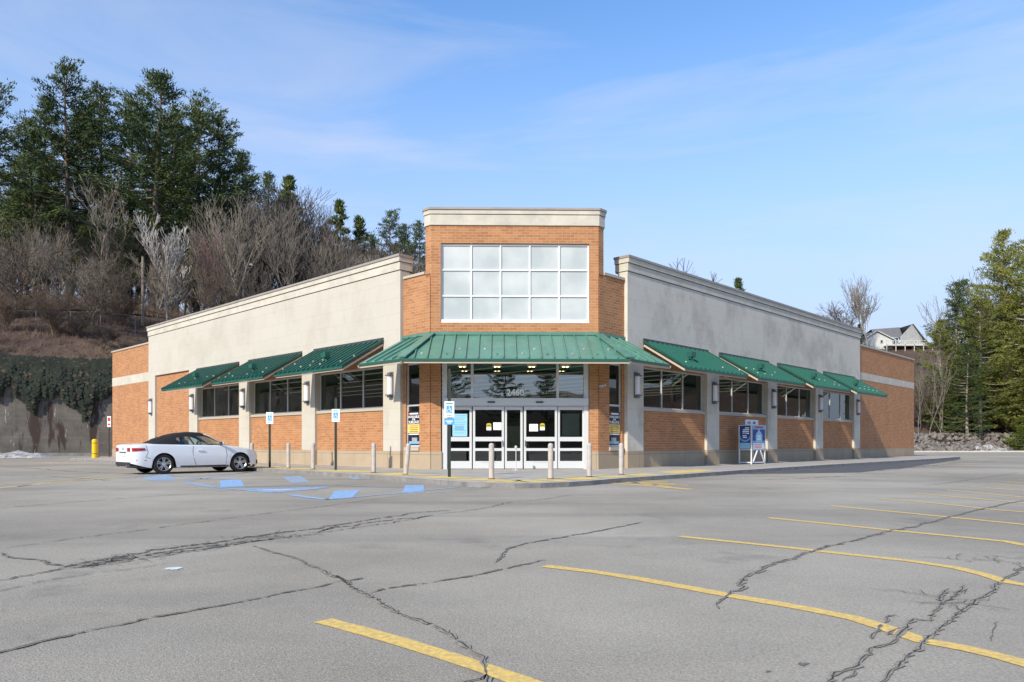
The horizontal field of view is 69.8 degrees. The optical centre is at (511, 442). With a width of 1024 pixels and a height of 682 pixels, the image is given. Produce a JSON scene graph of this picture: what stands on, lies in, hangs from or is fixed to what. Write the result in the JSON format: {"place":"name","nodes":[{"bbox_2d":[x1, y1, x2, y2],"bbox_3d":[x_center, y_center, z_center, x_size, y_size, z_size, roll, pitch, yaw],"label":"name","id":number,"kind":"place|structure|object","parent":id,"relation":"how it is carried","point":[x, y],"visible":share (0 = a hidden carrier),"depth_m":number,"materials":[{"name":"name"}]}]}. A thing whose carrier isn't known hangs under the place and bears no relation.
{"place":"outdoors","nodes":[
{"label":"outdoors","id":0,"kind":"place"},
{"bbox_2d":[0,303,1021,436],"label":"hillside","id":1,"kind":"structure","parent":0,"point":[62,350],"depth_m":66.89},
{"bbox_2d":[0,289,33,330],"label":"bare shrub","id":2,"kind":"object","parent":1,"relation":"on","point":[7,316],"visible":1,"depth_m":64.40,"materials":[{"name":"brown plant"}]},
{"bbox_2d":[0,216,44,292],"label":"bare tree","id":3,"kind":"object","parent":1,"relation":"on","point":[13,252],"visible":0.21,"depth_m":87.96,"materials":[{"name":"brown plant"}]},
{"bbox_2d":[0,186,45,292],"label":"pine tree","id":4,"kind":"object","parent":1,"relation":"on","point":[16,198],"visible":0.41,"depth_m":87.83,"materials":[{"name":"green plant"}]},
{"bbox_2d":[0,285,45,314],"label":"bare shrub","id":5,"kind":"object","parent":1,"relation":"on","point":[24,307],"visible":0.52,"depth_m":67.59,"materials":[{"name":"brown plant"}]},
{"bbox_2d":[1,224,59,294],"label":"bare tree","id":6,"kind":"object","parent":1,"relation":"on","point":[29,231],"visible":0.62,"depth_m":75.55,"materials":[{"name":"beige plant"}]},
{"bbox_2d":[0,78,69,246],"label":"pine tree","id":7,"kind":"object","parent":1,"relation":"on","point":[16,163],"visible":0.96,"depth_m":78.89,"materials":[{"name":"green plant"}]},
{"bbox_2d":[0,219,73,317],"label":"bare tree","id":8,"kind":"object","parent":1,"relation":"on","point":[22,280],"visible":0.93,"depth_m":68.05,"materials":[{"name":"brown plant"}]},
{"bbox_2d":[0,109,79,300],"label":"pine tree","id":9,"kind":"object","parent":1,"relation":"on","point":[32,133],"visible":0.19,"depth_m":93.13,"materials":[{"name":"green plant"}]},
{"bbox_2d":[14,204,77,288],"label":"bare tree","id":10,"kind":"object","parent":1,"relation":"on","point":[42,240],"visible":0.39,"depth_m":81.22,"materials":[{"name":"beige plant"}]},
{"bbox_2d":[0,178,92,291],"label":"bare tree","id":11,"kind":"object","parent":1,"relation":"on","point":[59,225],"visible":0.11,"depth_m":96.96,"materials":[{"name":"brown plant"}]},
{"bbox_2d":[25,290,72,336],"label":"bare shrub","id":12,"kind":"object","parent":1,"relation":"on","point":[45,314],"visible":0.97,"depth_m":65.07,"materials":[{"name":"brown plant"}]},
{"bbox_2d":[16,229,84,298],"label":"bare tree","id":13,"kind":"object","parent":1,"relation":"on","point":[41,263],"visible":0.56,"depth_m":77.76,"materials":[{"name":"brown plant"}]},
{"bbox_2d":[7,93,97,294],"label":"pine tree","id":14,"kind":"object","parent":1,"relation":"on","point":[41,118],"visible":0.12,"depth_m":99.54,"materials":[{"name":"green plant"}]},
{"bbox_2d":[0,55,135,296],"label":"pine tree","id":15,"kind":"object","parent":1,"relation":"on","point":[58,143],"visible":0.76,"depth_m":90.46,"materials":[{"name":"green plant"}]},
{"bbox_2d":[50,291,97,322],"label":"bare shrub","id":16,"kind":"object","parent":1,"relation":"on","point":[68,307],"visible":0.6,"depth_m":69.14,"materials":[{"name":"brown plant"}]},
{"bbox_2d":[57,312,96,338],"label":"bare shrub","id":17,"kind":"object","parent":1,"relation":"on","point":[75,323],"visible":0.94,"depth_m":65.84,"materials":[{"name":"brown plant"}]},
{"bbox_2d":[56,225,102,298],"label":"bare tree","id":18,"kind":"object","parent":1,"relation":"on","point":[83,234],"visible":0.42,"depth_m":89.30,"materials":[{"name":"plant"}]},
{"bbox_2d":[34,103,130,292],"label":"pine tree","id":19,"kind":"object","parent":1,"relation":"on","point":[89,163],"visible":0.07,"depth_m":104.47,"materials":[{"name":"green plant"}]},
{"bbox_2d":[2,310,170,334],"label":"chain fence","id":20,"kind":"object","parent":1,"relation":"on","point":[92,316],"visible":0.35,"depth_m":68.47,"materials":[{"name":"silver metal"}]},
{"bbox_2d":[47,78,147,300],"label":"pine tree","id":21,"kind":"object","parent":1,"relation":"on","point":[93,104],"visible":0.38,"depth_m":97.18,"materials":[{"name":"green plant"}]},
{"bbox_2d":[39,247,163,330],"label":"bare tree","id":22,"kind":"object","parent":1,"relation":"on","point":[98,298],"visible":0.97,"depth_m":67.78,"materials":[{"name":"brown plant"}]},
{"bbox_2d":[64,230,140,297],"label":"bare tree","id":23,"kind":"object","parent":1,"relation":"on","point":[98,251],"visible":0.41,"depth_m":83.65,"materials":[{"name":"brown plant"}]},
{"bbox_2d":[77,319,131,348],"bbox_3d":[-36.312,-9.494,64.990,3.930,2.790,4.656,0,0,41],"label":"bare shrub","id":24,"kind":"object","parent":1,"relation":"on","point":[109,330],"visible":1,"depth_m":64.86,"materials":[{"name":"plant"}]},
{"bbox_2d":[71,169,150,294],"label":"bare tree","id":25,"kind":"object","parent":1,"relation":"on","point":[105,223],"visible":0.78,"depth_m":84.73,"materials":[{"name":"beige plant"}]},
{"bbox_2d":[97,227,146,305],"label":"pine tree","id":26,"kind":"object","parent":1,"relation":"on","point":[124,247],"visible":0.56,"depth_m":85.88,"materials":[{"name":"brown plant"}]},
{"bbox_2d":[103,283,157,326],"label":"bare shrub","id":27,"kind":"object","parent":1,"relation":"on","point":[126,310],"visible":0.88,"depth_m":71.55,"materials":[{"name":"brown plant"}]},
{"bbox_2d":[92,89,183,304],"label":"pine tree","id":28,"kind":"object","parent":1,"relation":"on","point":[124,122],"visible":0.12,"depth_m":103.31,"materials":[{"name":"green plant"}]},
{"bbox_2d":[45,67,232,314],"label":"pine tree","id":29,"kind":"object","parent":1,"relation":"on","point":[159,80],"visible":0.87,"depth_m":86.55,"materials":[{"name":"green plant"}]},
{"bbox_2d":[122,235,194,316],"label":"bare tree","id":30,"kind":"object","parent":1,"relation":"on","point":[157,267],"visible":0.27,"depth_m":84.16,"materials":[{"name":"beige plant"}]},
{"bbox_2d":[114,106,209,313],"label":"pine tree","id":31,"kind":"object","parent":1,"relation":"on","point":[174,138],"visible":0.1,"depth_m":103.24,"materials":[{"name":"green plant"}]},
{"bbox_2d":[133,214,191,320],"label":"bare tree","id":32,"kind":"object","parent":1,"relation":"on","point":[174,240],"visible":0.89,"depth_m":75.25,"materials":[{"name":"grey plant"}]},
{"bbox_2d":[134,262,190,323],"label":"bare tree","id":33,"kind":"object","parent":1,"relation":"on","point":[156,286],"visible":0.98,"depth_m":74.49,"materials":[{"name":"beige plant"}]},
{"bbox_2d":[139,267,198,315],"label":"bare tree","id":34,"kind":"object","parent":1,"relation":"on","point":[181,289],"visible":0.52,"depth_m":77.66,"materials":[{"name":"brown plant"}]},
{"bbox_2d":[139,235,220,315],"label":"bare tree","id":35,"kind":"object","parent":1,"relation":"on","point":[185,300],"visible":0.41,"depth_m":82.91,"materials":[{"name":"grey plant"}]},
{"bbox_2d":[175,230,221,310],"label":"bare tree","id":36,"kind":"object","parent":1,"relation":"on","point":[198,289],"visible":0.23,"depth_m":83.97,"materials":[{"name":"beige plant"}]},
{"bbox_2d":[153,87,260,311],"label":"pine tree","id":37,"kind":"object","parent":1,"relation":"on","point":[198,119],"visible":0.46,"depth_m":95.11,"materials":[{"name":"green plant"}]},
{"bbox_2d":[189,231,226,308],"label":"bare tree","id":38,"kind":"object","parent":1,"relation":"on","point":[207,250],"visible":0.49,"depth_m":77.11,"materials":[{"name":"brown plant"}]},
{"bbox_2d":[161,108,273,304],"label":"pine tree","id":39,"kind":"object","parent":1,"relation":"on","point":[218,120],"visible":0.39,"depth_m":95.83,"materials":[{"name":"green plant"}]},
{"bbox_2d":[187,257,253,309],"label":"bare tree","id":40,"kind":"object","parent":1,"relation":"on","point":[209,302],"visible":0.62,"depth_m":74.10,"materials":[{"name":"brown plant"}]},
{"bbox_2d":[181,215,263,297],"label":"bare tree","id":41,"kind":"object","parent":1,"relation":"on","point":[224,254],"visible":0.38,"depth_m":84.97,"materials":[{"name":"brown plant"}]},
{"bbox_2d":[199,254,274,305],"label":"bare tree","id":42,"kind":"object","parent":1,"relation":"on","point":[244,281],"visible":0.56,"depth_m":77.02,"materials":[{"name":"brown plant"}]},
{"bbox_2d":[190,196,284,295],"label":"bare tree","id":43,"kind":"object","parent":1,"relation":"on","point":[256,254],"visible":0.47,"depth_m":87.67,"materials":[{"name":"brown plant"}]},
{"bbox_2d":[186,205,288,297],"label":"bare tree","id":44,"kind":"object","parent":1,"relation":"on","point":[239,240],"visible":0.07,"depth_m":95.68,"materials":[{"name":"brown plant"}]},
{"bbox_2d":[198,193,277,297],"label":"bare tree","id":45,"kind":"object","parent":1,"relation":"on","point":[218,223],"visible":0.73,"depth_m":83.02,"materials":[{"name":"beige plant"}]},
{"bbox_2d":[206,147,278,276],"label":"pine tree","id":46,"kind":"object","parent":1,"relation":"on","point":[248,165],"visible":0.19,"depth_m":103.32,"materials":[{"name":"green plant"}]},
{"bbox_2d":[220,186,308,298],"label":"bare tree","id":47,"kind":"object","parent":1,"relation":"on","point":[259,281],"visible":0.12,"depth_m":99.41,"materials":[{"name":"brown plant"}]},
{"bbox_2d":[253,170,292,290],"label":"pine tree","id":48,"kind":"object","parent":1,"relation":"on","point":[268,180],"visible":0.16,"depth_m":111.38,"materials":[{"name":"green plant"}]},
{"bbox_2d":[233,187,321,294],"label":"bare tree","id":49,"kind":"object","parent":1,"relation":"on","point":[260,258],"visible":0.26,"depth_m":94.47,"materials":[{"name":"brown plant"}]},
{"bbox_2d":[234,194,325,286],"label":"bare tree","id":50,"kind":"object","parent":1,"relation":"on","point":[292,250],"visible":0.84,"depth_m":85.53,"materials":[{"name":"brown plant"}]},
{"bbox_2d":[254,191,319,294],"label":"bare tree","id":51,"kind":"object","parent":1,"relation":"on","point":[274,285],"visible":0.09,"depth_m":105.72,"materials":[{"name":"brown plant"}]},
{"bbox_2d":[278,174,307,276],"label":"pine tree","id":52,"kind":"object","parent":1,"relation":"on","point":[288,182],"visible":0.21,"depth_m":117.21,"materials":[{"name":"green plant"}]},
{"bbox_2d":[251,202,341,285],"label":"bare tree","id":53,"kind":"object","parent":1,"relation":"on","point":[297,275],"visible":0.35,"depth_m":91.71,"materials":[{"name":"brown plant"}]},
{"bbox_2d":[252,186,340,282],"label":"bare tree","id":54,"kind":"object","parent":1,"relation":"on","point":[309,213],"visible":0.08,"depth_m":107.20,"materials":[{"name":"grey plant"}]},
{"bbox_2d":[297,219,344,277],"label":"bare tree","id":55,"kind":"object","parent":1,"relation":"on","point":[323,252],"visible":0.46,"depth_m":90.14,"materials":[{"name":"beige plant"}]},
{"bbox_2d":[296,227,366,275],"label":"bare tree","id":56,"kind":"object","parent":1,"relation":"on","point":[328,251],"visible":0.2,"depth_m":93.06,"materials":[{"name":"brown plant"}]},
{"bbox_2d":[299,234,364,278],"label":"bare tree","id":57,"kind":"object","parent":1,"relation":"on","point":[312,266],"visible":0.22,"depth_m":90.57,"materials":[{"name":"brown plant"}]},
{"bbox_2d":[327,198,351,255],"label":"pine tree","id":58,"kind":"object","parent":1,"relation":"on","point":[339,203],"visible":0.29,"depth_m":121.54,"materials":[{"name":"green plant"}]},
{"bbox_2d":[348,215,369,259],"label":"pine tree","id":59,"kind":"object","parent":1,"relation":"on","point":[359,226],"visible":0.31,"depth_m":123.74,"materials":[{"name":"green plant"}]},
{"bbox_2d":[343,229,399,264],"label":"bare tree","id":60,"kind":"object","parent":1,"relation":"on","point":[382,237],"visible":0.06,"depth_m":101.76,"materials":[{"name":"brown plant"}]},
{"bbox_2d":[370,208,418,257],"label":"pine tree","id":61,"kind":"object","parent":1,"relation":"on","point":[391,221],"visible":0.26,"depth_m":121.11,"materials":[{"name":"green plant"}]},
{"bbox_2d":[400,220,425,270],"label":"pine tree","id":62,"kind":"object","parent":1,"relation":"on","point":[418,231],"visible":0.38,"depth_m":117.18,"materials":[{"name":"green plant"}]},
{"bbox_2d":[0,281,991,426],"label":"hillside brush","id":63,"kind":"object","parent":1,"relation":"on","point":[50,297],"visible":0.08,"depth_m":70.52,"materials":[{"name":"brown plant"}]},
{"bbox_2d":[816,295,877,326],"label":"bare tree","id":64,"kind":"object","parent":1,"relation":"on","point":[840,316],"visible":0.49,"depth_m":144.46,"materials":[{"name":"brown plant"}]},
{"bbox_2d":[839,271,880,345],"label":"bare tree","id":65,"kind":"object","parent":1,"relation":"on","point":[856,295],"visible":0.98,"depth_m":139.93,"materials":[{"name":"grey plant"}]},
{"bbox_2d":[861,324,932,350],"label":"hill house","id":66,"kind":"structure","parent":1,"relation":"on","point":[908,335],"depth_m":152.00,"materials":[{"name":"grey"}]},
{"bbox_2d":[913,319,978,432],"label":"evergreen tree","id":67,"kind":"object","parent":1,"relation":"on","point":[935,337],"visible":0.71,"depth_m":97.57,"materials":[{"name":"green plant"}]},
{"bbox_2d":[918,289,985,360],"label":"bare tree","id":68,"kind":"object","parent":1,"relation":"on","point":[934,323],"visible":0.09,"depth_m":113.24,"materials":[{"name":"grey plant"}]},
{"bbox_2d":[914,279,1008,423],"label":"evergreen tree","id":69,"kind":"object","parent":1,"relation":"on","point":[958,295],"visible":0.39,"depth_m":101.24,"materials":[{"name":"green plant"}]},
{"bbox_2d":[914,427,1023,450],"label":"rubble slope","id":70,"kind":"structure","parent":1,"relation":"on","point":[937,431],"depth_m":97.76,"materials":[{"name":"grey stone"}]},
{"bbox_2d":[914,374,945,430],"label":"bare sapling","id":71,"kind":"object","parent":70,"relation":"on","point":[918,415],"visible":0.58,"depth_m":97.59,"materials":[{"name":"brown plant"}]},
{"bbox_2d":[914,369,970,429],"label":"bare sapling","id":72,"kind":"object","parent":70,"relation":"on","point":[943,389],"visible":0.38,"depth_m":98.07,"materials":[{"name":"brown plant"}]},
{"bbox_2d":[932,341,1002,434],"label":"evergreen tree","id":73,"kind":"object","parent":70,"relation":"on","point":[969,375],"visible":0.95,"depth_m":94.33,"materials":[{"name":"green plant"}]},
{"bbox_2d":[959,369,1015,431],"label":"evergreen tree","id":74,"kind":"object","parent":70,"relation":"on","point":[987,417],"visible":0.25,"depth_m":98.26,"materials":[{"name":"green plant"}]},
{"bbox_2d":[952,239,1023,428],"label":"evergreen tree","id":75,"kind":"object","parent":70,"relation":"on","point":[1017,280],"visible":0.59,"depth_m":97.23,"materials":[{"name":"green plant"}]},
{"bbox_2d":[992,325,1023,431],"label":"evergreen tree","id":76,"kind":"object","parent":70,"relation":"on","point":[1011,429],"visible":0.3,"depth_m":97.95,"materials":[{"name":"green plant"}]},
{"bbox_2d":[1000,423,1023,450],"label":"conifer","id":77,"kind":"object","parent":70,"relation":"on","point":[1019,433],"visible":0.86,"depth_m":89.86,"materials":[{"name":"green plant"}]},
{"bbox_2d":[927,285,1023,436],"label":"evergreen tree","id":78,"kind":"object","parent":1,"relation":"on","point":[978,322],"visible":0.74,"depth_m":95.97,"materials":[{"name":"green plant"}]},
{"bbox_2d":[948,228,1023,413],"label":"evergreen tree","id":79,"kind":"object","parent":1,"relation":"on","point":[1002,237],"visible":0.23,"depth_m":103.72,"materials":[{"name":"green plant"}]},
{"bbox_2d":[951,266,1023,376],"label":"bare tree","id":80,"kind":"object","parent":1,"relation":"on","point":[993,298],"visible":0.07,"depth_m":102.36,"materials":[{"name":"plant"}]},
{"bbox_2d":[956,294,1023,431],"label":"evergreen tree","id":81,"kind":"object","parent":1,"relation":"on","point":[1013,321],"visible":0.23,"depth_m":98.90,"materials":[{"name":"green plant"}]},
{"bbox_2d":[0,452,1023,681],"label":"parking lot","id":82,"kind":"structure","parent":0,"point":[887,572],"depth_m":6.04,"materials":[{"name":"grey asphalt"}]},
{"bbox_2d":[0,450,54,457],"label":"snow heap","id":83,"kind":"object","parent":82,"relation":"on","point":[18,454],"visible":0.99,"depth_m":53.92,"materials":[{"name":"white snow"}]},
{"bbox_2d":[0,386,111,452],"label":"retaining wall","id":84,"kind":"structure","parent":82,"relation":"on","point":[56,424],"depth_m":60.03,"materials":[{"name":"concrete"}]},
{"bbox_2d":[0,354,111,422],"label":"ivy curtain","id":85,"kind":"object","parent":84,"relation":"hanging from","point":[83,384],"visible":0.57,"depth_m":59.97,"materials":[{"name":"green plant"}]},
{"bbox_2d":[98,428,111,456],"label":"metal gate","id":86,"kind":"structure","parent":82,"relation":"on","point":[103,443],"depth_m":52.19,"materials":[{"name":"grey metal"}]},
{"bbox_2d":[116,432,256,473],"bbox_3d":[-11.975,0.347,27.332,2.343,1.506,4.788,0,0,44],"label":"parked car","id":87,"kind":"object","parent":82,"relation":"on","point":[165,454],"visible":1,"depth_m":26.34,"materials":[{"name":"white paint"}]},
{"bbox_2d":[111,207,914,468],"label":"store building","id":88,"kind":"structure","parent":82,"relation":"on","point":[536,330],"depth_m":30.25,"materials":[{"name":"beige paint"}]},
{"bbox_2d":[199,384,238,419],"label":"window","id":89,"kind":"structure","parent":88,"relation":"in","point":[219,402],"depth_m":39.54,"materials":[{"name":"grey"}]},
{"bbox_2d":[251,376,301,416],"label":"window","id":90,"kind":"structure","parent":88,"relation":"in","point":[284,395],"depth_m":35.22,"materials":[{"name":"grey"}]},
{"bbox_2d":[316,367,382,413],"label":"window","id":91,"kind":"structure","parent":88,"relation":"in","point":[361,390],"depth_m":30.91,"materials":[{"name":"grey"}]},
{"bbox_2d":[404,363,419,450],"bbox_3d":[-3.753,-1.375,28.016,0.822,3.350,0.804,0,0,0],"label":"window","id":92,"kind":"structure","parent":88,"relation":"in","point":[412,368],"depth_m":28.06,"materials":[{"name":"grey"}]},
{"bbox_2d":[441,244,588,322],"bbox_3d":[0.117,-5.935,27.388,5.510,2.950,0.216,0,0,-1],"label":"tower window","id":93,"kind":"structure","parent":88,"relation":"in","point":[481,283],"depth_m":27.38,"materials":[{"name":"white glass"}]},
{"bbox_2d":[609,364,619,450],"bbox_3d":[3.935,-1.375,28.165,0.804,3.350,0.822,0,0,0],"label":"window","id":94,"kind":"structure","parent":88,"relation":"in","point":[614,369],"depth_m":28.20,"materials":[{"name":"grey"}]},
{"bbox_2d":[644,367,705,413],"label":"window","id":95,"kind":"structure","parent":88,"relation":"in","point":[664,390],"depth_m":31.21,"materials":[{"name":"grey"}]},
{"bbox_2d":[719,377,765,417],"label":"window","id":96,"kind":"structure","parent":88,"relation":"in","point":[744,398],"depth_m":35.74,"materials":[{"name":"grey"}]},
{"bbox_2d":[777,385,813,419],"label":"window","id":97,"kind":"structure","parent":88,"relation":"in","point":[792,402],"depth_m":40.20,"materials":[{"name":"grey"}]},
{"bbox_2d":[823,391,852,421],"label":"window","id":98,"kind":"structure","parent":88,"relation":"in","point":[836,406],"depth_m":44.66,"materials":[{"name":"grey"}]},
{"bbox_2d":[0,0,1023,342],"label":"sky","id":99,"kind":"structure","parent":0,"point":[789,149],"materials":[{"name":"blue"}]},
{"bbox_2d":[70,456,959,488],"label":"sidewalk","id":100,"kind":"structure","parent":0,"point":[520,478],"depth_m":24.98,"materials":[{"name":"concrete"}]},
{"bbox_2d":[266,402,272,467],"bbox_3d":[-9.586,-0.320,29.052,0.280,2.600,0.056,0,0,0],"label":"parking sign","id":101,"kind":"object","parent":100,"relation":"on","point":[269,417],"visible":1,"depth_m":29.04,"materials":[{"name":"grey metal"}]},
{"bbox_2d":[332,398,339,469],"bbox_3d":[-6.319,-0.320,26.328,0.280,2.600,0.056,0,0,0],"label":"parking sign","id":102,"kind":"object","parent":100,"relation":"on","point":[335,415],"visible":0.95,"depth_m":26.31,"materials":[{"name":"grey metal"}]},
{"bbox_2d":[444,369,453,476],"bbox_3d":[-1.797,-0.570,21.060,0.280,3.100,0.056,0,0,0],"label":"parking sign","id":103,"kind":"object","parent":100,"relation":"on","point":[449,410],"visible":0.99,"depth_m":21.04,"materials":[{"name":"grey metal"}]},
{"bbox_2d":[488,443,494,478],"bbox_3d":[-0.551,0.492,19.753,0.197,0.975,0.200,0,0,39],"label":"bollard","id":104,"kind":"object","parent":100,"relation":"on","point":[491,460],"visible":0.94,"depth_m":19.69,"materials":[{"name":"beige"}]},
{"bbox_2d":[547,443,553,478],"bbox_3d":[1.041,0.492,19.753,0.200,0.975,0.197,0,0,17],"label":"bollard","id":105,"kind":"object","parent":100,"relation":"on","point":[550,460],"visible":0.95,"depth_m":19.69,"materials":[{"name":"beige"}]},
{"bbox_2d":[739,420,765,463],"bbox_3d":[11.227,-0.045,34.272,0.670,2.050,1.440,0,0,44],"label":"water exchange rack","id":106,"kind":"object","parent":100,"relation":"on","point":[758,437],"visible":0.98,"depth_m":33.92,"materials":[{"name":"blue metal"}]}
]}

